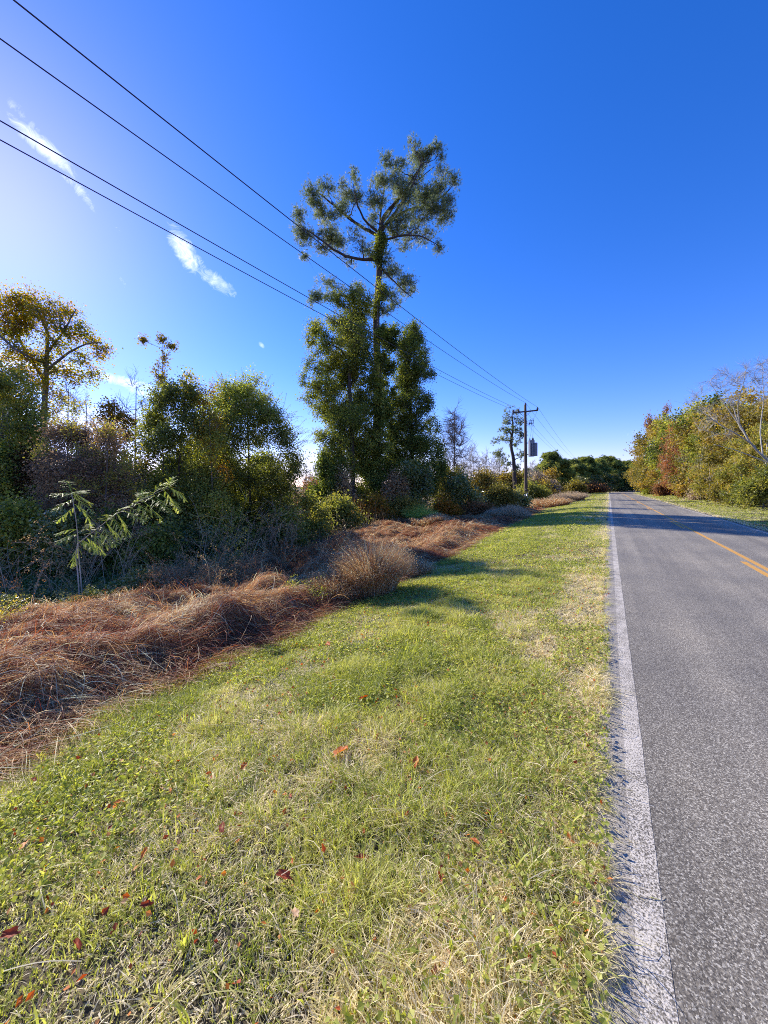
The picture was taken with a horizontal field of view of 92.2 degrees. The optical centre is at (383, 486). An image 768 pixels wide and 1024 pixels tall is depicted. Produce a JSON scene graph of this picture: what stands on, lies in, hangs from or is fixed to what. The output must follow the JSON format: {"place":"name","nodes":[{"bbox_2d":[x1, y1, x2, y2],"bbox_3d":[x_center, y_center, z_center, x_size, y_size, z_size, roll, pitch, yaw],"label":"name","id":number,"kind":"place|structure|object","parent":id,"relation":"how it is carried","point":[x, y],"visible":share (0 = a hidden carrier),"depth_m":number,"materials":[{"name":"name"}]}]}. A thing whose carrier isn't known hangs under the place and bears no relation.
{"place":"outdoors","nodes":[
{"label":"outdoors","id":0,"kind":"place"},
{"bbox_2d":[0,487,767,1023],"bbox_3d":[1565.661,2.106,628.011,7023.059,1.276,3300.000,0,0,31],"label":"ground","id":1,"kind":"structure","parent":0,"point":[58,971],"depth_m":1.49,"materials":[{"name":"green plant"}]},
{"bbox_2d":[0,442,25,501],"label":"shrub","id":2,"kind":"object","parent":1,"relation":"on","point":[8,486],"visible":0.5,"depth_m":16.68,"materials":[{"name":"green plant"}]},
{"bbox_2d":[0,592,28,622],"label":"green weeds","id":3,"kind":"object","parent":1,"relation":"on","point":[3,611],"visible":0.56,"depth_m":4.81,"materials":[{"name":"plant"}]},
{"bbox_2d":[0,489,55,579],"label":"shrub","id":4,"kind":"object","parent":1,"relation":"on","point":[16,516],"visible":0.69,"depth_m":10.08,"materials":[{"name":"green plant"}]},
{"bbox_2d":[4,431,57,515],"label":"shrub","id":5,"kind":"object","parent":1,"relation":"on","point":[22,476],"visible":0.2,"depth_m":17.23,"materials":[{"name":"green plant"}]},
{"bbox_2d":[0,520,64,602],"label":"bramble","id":6,"kind":"object","parent":1,"relation":"on","point":[9,582],"visible":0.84,"depth_m":7.91,"materials":[{"name":"green plant"}]},
{"bbox_2d":[0,358,65,515],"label":"vine clad tree","id":7,"kind":"object","parent":1,"relation":"on","point":[13,410],"visible":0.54,"depth_m":17.34,"materials":[{"name":"green plant"}]},
{"bbox_2d":[11,501,106,582],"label":"shrub","id":8,"kind":"object","parent":1,"relation":"on","point":[61,525],"visible":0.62,"depth_m":9.88,"materials":[{"name":"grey plant"}]},
{"bbox_2d":[0,276,123,443],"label":"maple tree","id":9,"kind":"object","parent":1,"relation":"on","point":[12,317],"visible":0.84,"depth_m":26.46,"materials":[{"name":"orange plant"}]},
{"bbox_2d":[0,574,124,608],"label":"green weeds","id":10,"kind":"object","parent":1,"relation":"on","point":[67,594],"visible":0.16,"depth_m":7.49,"materials":[{"name":"green plant"}]},
{"bbox_2d":[44,368,87,452],"bbox_3d":[-18.981,-2.126,22.148,2.544,9.836,3.338,0,0,-24],"label":"bare tree","id":11,"kind":"object","parent":1,"relation":"on","point":[58,409],"visible":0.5,"depth_m":21.77,"materials":[{"name":"grey plant"}]},
{"bbox_2d":[15,509,158,597],"bbox_3d":[-7.319,1.618,9.277,2.560,2.177,4.560,0,0,-36],"label":"bramble","id":12,"kind":"object","parent":1,"relation":"on","point":[81,565],"visible":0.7,"depth_m":8.59,"materials":[{"name":"brown plant"}]},
{"bbox_2d":[11,403,164,551],"bbox_3d":[-9.332,0.053,11.547,5.283,5.413,3.412,0,0,4],"label":"thicket bush","id":13,"kind":"object","parent":1,"relation":"on","point":[70,467],"visible":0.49,"depth_m":11.36,"materials":[{"name":"grey plant"}]},
{"bbox_2d":[22,395,165,514],"bbox_3d":[-8.619,-0.014,10.930,4.382,5.522,1.652,0,0,10],"label":"thicket bush","id":14,"kind":"object","parent":1,"relation":"on","point":[128,466],"visible":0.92,"depth_m":10.93,"materials":[{"name":"brown plant"}]},
{"bbox_2d":[73,497,145,574],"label":"shrub","id":15,"kind":"object","parent":1,"relation":"on","point":[109,560],"visible":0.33,"depth_m":10.28,"materials":[{"name":"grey plant"}]},
{"bbox_2d":[89,395,140,501],"bbox_3d":[-11.495,-0.716,16.110,2.423,6.944,2.000,0,0,31],"label":"tree","id":16,"kind":"object","parent":1,"relation":"on","point":[112,409],"visible":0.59,"depth_m":15.85,"materials":[{"name":"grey plant"}]},
{"bbox_2d":[51,476,187,599],"bbox_3d":[-4.879,1.160,6.816,2.872,2.689,0.741,0,0,10],"label":"mimosa sapling","id":17,"kind":"object","parent":1,"relation":"on","point":[76,556],"visible":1,"depth_m":6.83,"materials":[{"name":"green plant"}]},
{"bbox_2d":[0,549,241,616],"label":"ivy ground cover","id":18,"kind":"object","parent":1,"relation":"on","point":[127,582],"visible":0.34,"depth_m":8.52,"materials":[{"name":"green plant"}]},
{"bbox_2d":[114,364,149,455],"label":"bare tree","id":19,"kind":"object","parent":1,"relation":"on","point":[141,401],"visible":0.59,"depth_m":19.96,"materials":[{"name":"grey plant"}]},
{"bbox_2d":[98,510,201,577],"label":"shrub","id":20,"kind":"object","parent":1,"relation":"on","point":[160,541],"visible":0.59,"depth_m":9.83,"materials":[{"name":"green plant"}]},
{"bbox_2d":[134,331,179,480],"bbox_3d":[-8.077,-1.417,13.199,1.351,8.332,1.216,0,0,31],"label":"seedling tree","id":21,"kind":"object","parent":1,"relation":"on","point":[161,340],"visible":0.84,"depth_m":13.19,"materials":[{"name":"green plant"}]},
{"bbox_2d":[131,558,195,588],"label":"dead weeds","id":22,"kind":"object","parent":1,"relation":"on","point":[173,575],"visible":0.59,"depth_m":7.42,"materials":[{"name":"plant"}]},
{"bbox_2d":[116,365,255,538],"bbox_3d":[-6.582,-0.414,12.956,5.046,7.302,4.486,0,0,31],"label":"thicket bush","id":23,"kind":"object","parent":1,"relation":"on","point":[160,431],"visible":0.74,"depth_m":12.02,"materials":[{"name":"green plant"}]},
{"bbox_2d":[141,377,240,527],"bbox_3d":[-6.287,-0.411,12.194,3.452,6.315,1.731,0,0,10],"label":"climbing vine","id":24,"kind":"object","parent":23,"relation":"attached to","point":[214,423],"visible":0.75,"depth_m":11.88,"materials":[{"name":"green plant"}]},
{"bbox_2d":[108,517,267,579],"bbox_3d":[-4.832,1.757,9.661,4.139,1.877,3.474,0,0,31],"label":"bramble","id":25,"kind":"object","parent":1,"relation":"on","point":[178,556],"visible":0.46,"depth_m":9.25,"materials":[{"name":"brown plant"}]},
{"bbox_2d":[115,542,274,587],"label":"dead weeds","id":26,"kind":"object","parent":1,"relation":"on","point":[217,574],"visible":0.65,"depth_m":8.02,"materials":[{"name":"brown plant"}]},
{"bbox_2d":[171,517,250,562],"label":"shrub","id":27,"kind":"object","parent":1,"relation":"on","point":[193,536],"visible":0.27,"depth_m":10.88,"materials":[{"name":"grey plant"}]},
{"bbox_2d":[156,482,269,568],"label":"bramble","id":28,"kind":"object","parent":1,"relation":"on","point":[241,528],"visible":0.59,"depth_m":10.38,"materials":[{"name":"brown plant"}]},
{"bbox_2d":[41,489,432,544],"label":"field scrub","id":29,"kind":"object","parent":1,"relation":"on","point":[348,520],"visible":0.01,"depth_m":21.43,"materials":[{"name":"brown plant"}]},
{"bbox_2d":[173,362,311,547],"bbox_3d":[-5.412,-0.799,14.440,5.638,7.675,4.067,0,0,-2],"label":"thicket bush","id":30,"kind":"object","parent":1,"relation":"on","point":[259,491],"visible":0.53,"depth_m":14.07,"materials":[{"name":"green plant"}]},
{"bbox_2d":[214,370,316,461],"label":"feathery vine","id":31,"kind":"object","parent":30,"relation":"attached to","point":[267,398],"visible":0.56,"depth_m":13.92,"materials":[{"name":"green plant"}]},
{"bbox_2d":[188,494,305,555],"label":"bramble","id":32,"kind":"object","parent":1,"relation":"on","point":[271,536],"visible":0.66,"depth_m":11.84,"materials":[{"name":"brown plant"}]},
{"bbox_2d":[222,518,277,559],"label":"shrub","id":33,"kind":"object","parent":1,"relation":"on","point":[252,535],"visible":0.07,"depth_m":12.32,"materials":[{"name":"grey plant"}]},
{"bbox_2d":[232,448,300,520],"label":"shrub","id":34,"kind":"object","parent":1,"relation":"on","point":[259,457],"visible":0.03,"depth_m":19.44,"materials":[{"name":"green plant"}]},
{"bbox_2d":[0,504,548,785],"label":"matted dry grass","id":35,"kind":"structure","parent":1,"relation":"on","point":[26,640],"depth_m":4.35,"materials":[{"name":"brown plant"}]},
{"bbox_2d":[250,497,315,549],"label":"shrub","id":36,"kind":"object","parent":1,"relation":"on","point":[282,529],"visible":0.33,"depth_m":13.25,"materials":[{"name":"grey plant"}]},
{"bbox_2d":[0,542,611,1023],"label":"leaf litter","id":37,"kind":"object","parent":1,"relation":"on","point":[30,994],"visible":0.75,"depth_m":1.88,"materials":[{"name":"plant"}]},
{"bbox_2d":[258,522,368,573],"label":"dead weeds","id":38,"kind":"object","parent":1,"relation":"on","point":[337,546],"visible":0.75,"depth_m":10.03,"materials":[{"name":"brown plant"}]},
{"bbox_2d":[292,486,345,539],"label":"shrub","id":39,"kind":"object","parent":1,"relation":"on","point":[321,523],"visible":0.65,"depth_m":18.90,"materials":[{"name":"green plant"}]},
{"bbox_2d":[301,442,357,506],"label":"ivy shrub","id":40,"kind":"object","parent":1,"relation":"on","point":[327,479],"visible":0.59,"depth_m":27.21,"materials":[{"name":"green plant"}]},
{"bbox_2d":[302,567,369,602],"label":"dry grass clump","id":41,"kind":"object","parent":1,"relation":"on","point":[330,581],"visible":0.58,"depth_m":6.22,"materials":[{"name":"plant"}]},
{"bbox_2d":[292,282,387,503],"bbox_3d":[-3.212,-6.609,29.413,7.526,18.669,6.423,0,0,31],"label":"vine clad tree","id":42,"kind":"object","parent":1,"relation":"on","point":[349,412],"visible":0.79,"depth_m":28.43,"materials":[{"name":"green plant"}]},
{"bbox_2d":[308,489,371,532],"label":"shrub","id":43,"kind":"object","parent":1,"relation":"on","point":[343,504],"visible":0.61,"depth_m":21.68,"materials":[{"name":"green plant"}]},
{"bbox_2d":[323,458,363,511],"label":"shrub","id":44,"kind":"object","parent":1,"relation":"on","point":[345,484],"visible":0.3,"depth_m":26.98,"materials":[{"name":"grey plant"}]},
{"bbox_2d":[325,529,418,599],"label":"dry grass clump","id":45,"kind":"object","parent":1,"relation":"on","point":[377,572],"visible":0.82,"depth_m":6.28,"materials":[{"name":"brown plant"}]},
{"bbox_2d":[289,131,461,518],"bbox_3d":[-0.655,-13.107,29.981,14.483,31.859,4.400,0,0,-3],"label":"pine tree","id":46,"kind":"object","parent":1,"relation":"on","point":[428,198],"visible":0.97,"depth_m":29.70,"materials":[{"name":"green plant"}]},
{"bbox_2d":[348,229,404,496],"bbox_3d":[-0.550,-9.008,29.709,4.944,23.566,4.546,0,0,31],"label":"climbing vine","id":47,"kind":"object","parent":46,"relation":"attached to","point":[383,404],"visible":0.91,"depth_m":29.09,"materials":[{"name":"green plant"}]},
{"bbox_2d":[351,490,403,524],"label":"shrub","id":48,"kind":"object","parent":1,"relation":"on","point":[379,504],"visible":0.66,"depth_m":24.53,"materials":[{"name":"green plant"}]},
{"bbox_2d":[375,460,413,520],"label":"shrub","id":49,"kind":"object","parent":1,"relation":"on","point":[393,484],"visible":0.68,"depth_m":27.27,"materials":[{"name":"grey plant"}]},
{"bbox_2d":[384,488,428,518],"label":"shrub","id":50,"kind":"object","parent":1,"relation":"on","point":[400,504],"visible":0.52,"depth_m":25.53,"materials":[{"name":"green plant"}]},
{"bbox_2d":[394,456,438,509],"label":"ivy shrub","id":51,"kind":"object","parent":1,"relation":"on","point":[420,482],"visible":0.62,"depth_m":27.31,"materials":[{"name":"green plant"}]},
{"bbox_2d":[400,555,436,577],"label":"dry grass clump","id":52,"kind":"object","parent":1,"relation":"on","point":[422,567],"visible":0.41,"depth_m":8.00,"materials":[{"name":"beige plant"}]},
{"bbox_2d":[385,318,452,507],"bbox_3d":[2.518,-5.691,30.439,6.056,16.842,6.362,0,0,31],"label":"vine clad tree","id":53,"kind":"object","parent":1,"relation":"on","point":[408,420],"visible":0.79,"depth_m":29.99,"materials":[{"name":"green plant"}]},
{"bbox_2d":[398,502,440,520],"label":"green weed clump","id":54,"kind":"object","parent":1,"relation":"on","point":[421,512],"visible":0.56,"depth_m":24.56,"materials":[{"name":"green plant"}]},
{"bbox_2d":[409,512,459,526],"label":"dry grass clump","id":55,"kind":"object","parent":1,"relation":"on","point":[430,519],"visible":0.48,"depth_m":21.19,"materials":[{"name":"beige plant"}]},
{"bbox_2d":[427,495,466,516],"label":"shrub","id":56,"kind":"object","parent":1,"relation":"on","point":[447,507],"visible":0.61,"depth_m":26.63,"materials":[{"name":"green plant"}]},
{"bbox_2d":[428,463,466,509],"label":"shrub","id":57,"kind":"object","parent":1,"relation":"on","point":[445,493],"visible":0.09,"depth_m":32.44,"materials":[{"name":"green plant"}]},
{"bbox_2d":[438,396,475,475],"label":"bare tree","id":58,"kind":"object","parent":1,"relation":"on","point":[451,440],"visible":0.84,"depth_m":35.89,"materials":[{"name":"grey plant"}]},
{"bbox_2d":[430,466,491,507],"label":"shrub","id":59,"kind":"object","parent":1,"relation":"on","point":[461,489],"visible":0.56,"depth_m":28.69,"materials":[{"name":"green plant"}]},
{"bbox_2d":[462,441,485,479],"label":"bare tree","id":60,"kind":"object","parent":1,"relation":"on","point":[477,461],"visible":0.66,"depth_m":61.73,"materials":[{"name":"grey plant"}]},
{"bbox_2d":[458,494,500,515],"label":"shrub","id":61,"kind":"object","parent":1,"relation":"on","point":[474,507],"visible":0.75,"depth_m":27.45,"materials":[{"name":"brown plant"}]},
{"bbox_2d":[468,464,498,494],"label":"shrub","id":62,"kind":"object","parent":1,"relation":"on","point":[482,476],"visible":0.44,"depth_m":35.48,"materials":[{"name":"green plant"}]},
{"bbox_2d":[480,476,526,509],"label":"shrub","id":63,"kind":"object","parent":1,"relation":"on","point":[501,494],"visible":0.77,"depth_m":30.52,"materials":[{"name":"green plant"}]},
{"bbox_2d":[483,504,532,517],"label":"dry grass clump","id":64,"kind":"object","parent":1,"relation":"on","point":[513,511],"visible":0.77,"depth_m":24.19,"materials":[{"name":"plant"}]},
{"bbox_2d":[490,405,528,492],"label":"pine tree","id":65,"kind":"object","parent":1,"relation":"on","point":[514,468],"visible":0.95,"depth_m":51.90,"materials":[{"name":"green plant"}]},
{"bbox_2d":[495,465,538,488],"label":"shrub","id":66,"kind":"object","parent":1,"relation":"on","point":[519,475],"visible":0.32,"depth_m":56.88,"materials":[{"name":"green plant"}]},
{"bbox_2d":[512,403,537,495],"bbox_3d":[14.809,-3.171,38.775,2.643,11.277,0.810,0,0,31],"label":"utility pole","id":67,"kind":"object","parent":1,"relation":"on","point":[532,448],"visible":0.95,"depth_m":38.77,"materials":[{"name":"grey wood"}]},
{"bbox_2d":[0,120,562,455],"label":"power line","id":68,"kind":"object","parent":67,"relation":"attached to","point":[199,235],"visible":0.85,"depth_m":8.16,"materials":[{"name":"metal"}]},
{"bbox_2d":[0,139,563,458],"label":"power line","id":69,"kind":"object","parent":67,"relation":"attached to","point":[199,248],"visible":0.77,"depth_m":8.70,"materials":[{"name":"metal"}]},
{"bbox_2d":[0,38,577,461],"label":"power line","id":70,"kind":"object","parent":67,"relation":"attached to","point":[199,180],"visible":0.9,"depth_m":7.48,"materials":[{"name":"metal"}]},
{"bbox_2d":[13,0,584,464],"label":"power line","id":71,"kind":"object","parent":67,"relation":"attached to","point":[207,154],"visible":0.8,"depth_m":6.43,"materials":[{"name":"metal"}]},
{"bbox_2d":[513,478,557,504],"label":"shrub","id":72,"kind":"object","parent":1,"relation":"on","point":[540,491],"visible":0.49,"depth_m":44.36,"materials":[{"name":"green plant"}]},
{"bbox_2d":[527,469,564,493],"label":"shrub","id":73,"kind":"object","parent":1,"relation":"on","point":[539,476],"visible":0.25,"depth_m":69.23,"materials":[{"name":"grey plant"}]},
{"bbox_2d":[530,496,575,507],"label":"dry grass clump","id":74,"kind":"object","parent":1,"relation":"on","point":[549,503],"visible":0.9,"depth_m":38.79,"materials":[{"name":"beige plant"}]},
{"bbox_2d":[534,449,575,492],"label":"pine tree","id":75,"kind":"object","parent":1,"relation":"on","point":[553,458],"visible":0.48,"depth_m":89.93,"materials":[{"name":"green plant"}]},
{"bbox_2d":[546,491,589,501],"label":"dry grass clump","id":76,"kind":"object","parent":1,"relation":"on","point":[574,496],"visible":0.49,"depth_m":48.45,"materials":[{"name":"plant"}]},
{"bbox_2d":[562,477,591,493],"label":"shrub","id":77,"kind":"object","parent":1,"relation":"on","point":[575,486],"visible":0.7,"depth_m":79.07,"materials":[{"name":"green plant"}]},
{"bbox_2d":[569,458,592,480],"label":"pine tree","id":78,"kind":"object","parent":1,"relation":"on","point":[578,468],"visible":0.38,"depth_m":115.76,"materials":[{"name":"green plant"}]},
{"bbox_2d":[577,455,604,482],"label":"pine tree","id":79,"kind":"object","parent":1,"relation":"on","point":[593,466],"visible":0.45,"depth_m":119.97,"materials":[{"name":"green plant"}]},
{"bbox_2d":[584,480,611,492],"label":"shrub","id":80,"kind":"object","parent":1,"relation":"on","point":[599,488],"visible":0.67,"depth_m":93.39,"materials":[{"name":"brown plant"}]},
{"bbox_2d":[599,454,627,491],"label":"pine tree","id":81,"kind":"object","parent":1,"relation":"on","point":[613,464],"visible":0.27,"depth_m":131.71,"materials":[{"name":"green plant"}]},
{"bbox_2d":[623,411,671,492],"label":"autumn tree","id":82,"kind":"object","parent":1,"relation":"on","point":[645,472],"visible":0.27,"depth_m":74.98,"materials":[{"name":"green plant"}]},
{"bbox_2d":[640,411,681,481],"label":"autumn tree","id":83,"kind":"object","parent":1,"relation":"on","point":[654,457],"visible":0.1,"depth_m":66.03,"materials":[{"name":"green plant"}]},
{"bbox_2d":[649,478,675,495],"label":"shrub","id":84,"kind":"object","parent":1,"relation":"on","point":[659,489],"visible":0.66,"depth_m":61.52,"materials":[{"name":"brown plant"}]},
{"bbox_2d":[656,436,696,492],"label":"autumn tree","id":85,"kind":"object","parent":1,"relation":"on","point":[671,471],"visible":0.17,"depth_m":58.16,"materials":[{"name":"red plant"}]},
{"bbox_2d":[640,405,720,480],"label":"autumn tree","id":86,"kind":"object","parent":1,"relation":"on","point":[656,447],"visible":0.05,"depth_m":62.00,"materials":[{"name":"green plant"}]},
{"bbox_2d":[657,412,705,488],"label":"autumn tree","id":87,"kind":"object","parent":1,"relation":"on","point":[665,462],"visible":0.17,"depth_m":56.95,"materials":[{"name":"green plant"}]},
{"bbox_2d":[658,393,729,497],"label":"autumn tree","id":88,"kind":"object","parent":1,"relation":"on","point":[677,484],"visible":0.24,"depth_m":46.86,"materials":[{"name":"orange plant"}]},
{"bbox_2d":[634,492,767,530],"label":"verge grass","id":89,"kind":"structure","parent":1,"relation":"on","point":[705,509],"depth_m":25.18,"materials":[{"name":"green plant"}]},
{"bbox_2d":[683,427,726,499],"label":"autumn tree","id":90,"kind":"object","parent":1,"relation":"on","point":[695,487],"visible":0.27,"depth_m":40.24,"materials":[{"name":"green plant"}]},
{"bbox_2d":[670,389,767,491],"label":"autumn tree","id":91,"kind":"object","parent":1,"relation":"on","point":[710,401],"visible":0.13,"depth_m":44.53,"materials":[{"name":"green plant"}]},
{"bbox_2d":[699,472,746,505],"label":"shrub","id":92,"kind":"object","parent":1,"relation":"on","point":[716,488],"visible":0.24,"depth_m":30.91,"materials":[{"name":"green plant"}]},
{"bbox_2d":[680,352,767,462],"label":"bare tree","id":93,"kind":"object","parent":1,"relation":"on","point":[738,421],"visible":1,"depth_m":23.95,"materials":[{"name":"grey plant"}]},
{"bbox_2d":[686,398,767,500],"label":"autumn tree","id":94,"kind":"object","parent":1,"relation":"on","point":[710,460],"visible":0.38,"depth_m":33.92,"materials":[{"name":"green plant"}]},
{"bbox_2d":[698,377,767,477],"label":"autumn tree","id":95,"kind":"object","parent":1,"relation":"on","point":[748,398],"visible":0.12,"depth_m":34.55,"materials":[{"name":"green plant"}]},
{"bbox_2d":[710,437,765,505],"bbox_3d":[28.133,-1.184,28.929,4.023,5.644,3.453,0,0,-4],"label":"autumn tree","id":96,"kind":"object","parent":1,"relation":"on","point":[720,473],"visible":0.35,"depth_m":29.17,"materials":[{"name":"green plant"}]},
{"bbox_2d":[720,382,767,477],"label":"autumn tree","id":97,"kind":"object","parent":1,"relation":"on","point":[757,417],"visible":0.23,"depth_m":31.05,"materials":[{"name":"green plant"}]},
{"bbox_2d":[721,472,766,506],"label":"shrub","id":98,"kind":"object","parent":1,"relation":"on","point":[732,490],"visible":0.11,"depth_m":27.45,"materials":[{"name":"green plant"}]},
{"bbox_2d":[723,458,767,508],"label":"shrub","id":99,"kind":"object","parent":1,"relation":"on","point":[750,493],"visible":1,"depth_m":24.27,"materials":[{"name":"green plant"}]},
{"bbox_2d":[723,419,767,506],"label":"autumn tree","id":100,"kind":"object","parent":1,"relation":"on","point":[739,464],"visible":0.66,"depth_m":27.33,"materials":[{"name":"green plant"}]},
{"bbox_2d":[0,0,767,486],"label":"sky","id":101,"kind":"structure","parent":0,"point":[607,241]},
{"bbox_2d":[586,491,767,1023],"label":"road","id":102,"kind":"structure","parent":0,"point":[696,609],"depth_m":2.37,"materials":[{"name":"grey asphalt"}]},
{"bbox_2d":[591,492,639,1023],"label":"faded edge line","id":103,"kind":"object","parent":102,"relation":"on","point":[628,989],"visible":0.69,"depth_m":1.61,"materials":[{"name":"white paint"}]},
{"bbox_2d":[609,493,678,1023],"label":"white edge line","id":104,"kind":"object","parent":102,"relation":"on","point":[649,921],"visible":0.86,"depth_m":1.56,"materials":[{"name":"paint"}]},
{"bbox_2d":[622,493,767,570],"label":"yellow centre line","id":105,"kind":"object","parent":102,"relation":"on","point":[748,559],"visible":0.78,"depth_m":9.84,"materials":[{"name":"paint"}]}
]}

